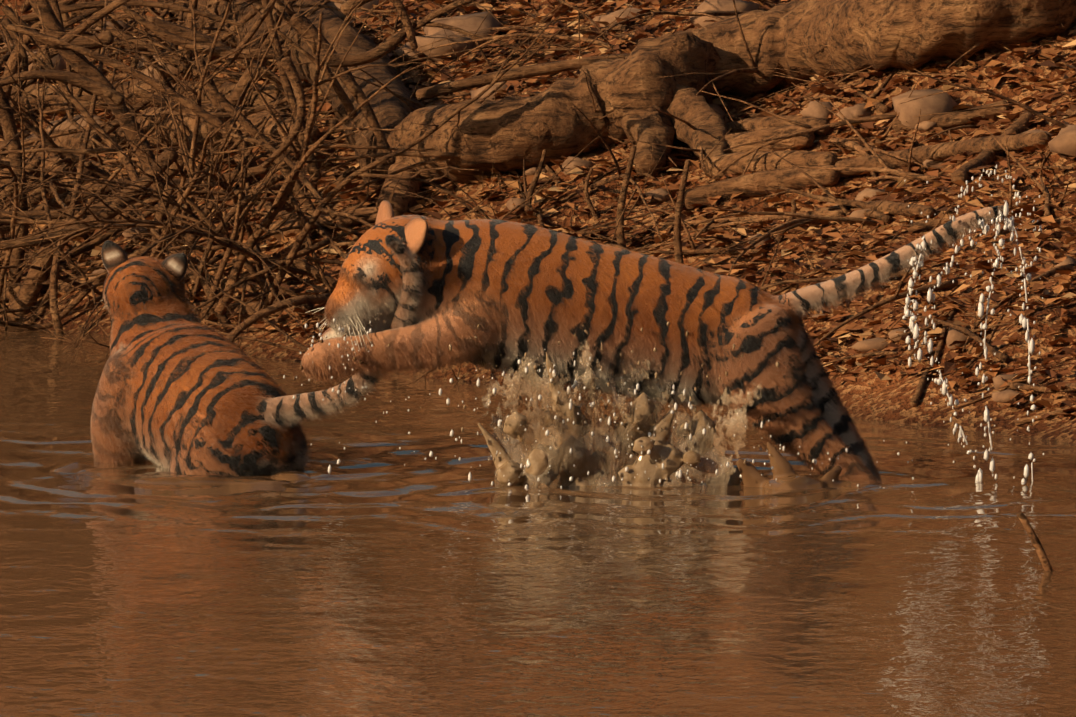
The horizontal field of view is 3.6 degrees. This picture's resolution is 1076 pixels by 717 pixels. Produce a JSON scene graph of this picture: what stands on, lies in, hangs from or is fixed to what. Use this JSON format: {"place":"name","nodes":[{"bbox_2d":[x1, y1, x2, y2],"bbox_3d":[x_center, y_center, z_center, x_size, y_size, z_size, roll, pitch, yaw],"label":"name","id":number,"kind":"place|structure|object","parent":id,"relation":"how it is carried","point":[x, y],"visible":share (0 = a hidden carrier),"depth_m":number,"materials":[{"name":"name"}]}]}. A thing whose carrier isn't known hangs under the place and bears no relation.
{"place":"outdoors","nodes":[
{"label":"outdoors","id":0,"kind":"place"},
{"bbox_2d":[0,324,1075,716],"bbox_3d":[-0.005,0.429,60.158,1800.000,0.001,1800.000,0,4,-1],"label":"water","id":1,"kind":"structure","parent":0,"point":[374,578],"depth_m":56.01,"materials":[{"name":"brown liquid"}]},
{"bbox_2d":[90,234,424,475],"bbox_3d":[-1.087,0.200,60.657,0.552,1.373,1.982,-2,5,-28],"label":"tiger","id":2,"kind":"object","parent":1,"relation":"in","point":[181,389],"visible":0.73,"depth_m":60.63,"materials":[{"name":"fur"}]},
{"bbox_2d":[50,335,882,489],"bbox_3d":[-0.262,0.207,60.144,3.154,0.625,0.849,1,4,12],"label":"splash","id":3,"kind":"object","parent":1,"relation":"on","point":[786,475],"visible":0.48,"depth_m":59.92,"materials":[{"name":"brown liquid"}]},
{"bbox_2d":[328,321,778,487],"bbox_3d":[0.140,0.189,59.945,1.747,0.666,0.611,0,4,-1],"label":"splash","id":4,"kind":"object","parent":1,"relation":"in","point":[671,458],"visible":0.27,"depth_m":59.94,"materials":[{"name":"beige liquid"}]},
{"bbox_2d":[476,339,761,486],"bbox_3d":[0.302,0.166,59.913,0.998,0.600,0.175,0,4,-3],"label":"splash sheet","id":5,"kind":"object","parent":1,"relation":"on","point":[589,452],"visible":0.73,"depth_m":59.91,"materials":[{"name":"beige liquid"}]},
{"bbox_2d":[301,200,1010,483],"bbox_3d":[0.406,0.000,60.104,2.458,1.091,0.448,0,4,-1],"label":"tiger","id":6,"kind":"object","parent":1,"relation":"in","point":[507,286],"visible":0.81,"depth_m":59.97,"materials":[{"name":"fur"}]},
{"bbox_2d":[283,164,1043,487],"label":"water droplets","id":7,"kind":"object","parent":6,"relation":"attached to","point":[915,329],"visible":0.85,"depth_m":60.07,"materials":[{"name":"white"}]},
{"bbox_2d":[0,0,1075,443],"bbox_3d":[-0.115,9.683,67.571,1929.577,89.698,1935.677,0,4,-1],"label":"ground","id":8,"kind":"structure","parent":0,"point":[874,396],"depth_m":66.14,"materials":[{"name":"soil"}]},
{"bbox_2d":[0,0,1075,570],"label":"fallen logs and branches","id":9,"kind":"object","parent":8,"relation":"on","point":[650,98],"visible":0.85,"depth_m":67.23,"materials":[{"name":"brown wood"}]},
{"bbox_2d":[0,0,1075,418],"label":"leaves","id":10,"kind":"object","parent":8,"relation":"on","point":[904,194],"visible":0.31,"depth_m":66.28,"materials":[{"name":"brown plant"}]},
{"bbox_2d":[0,0,1075,402],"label":"rocks","id":11,"kind":"object","parent":8,"relation":"on","point":[1060,142],"visible":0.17,"depth_m":67.16,"materials":[{"name":"stone"}]}
]}

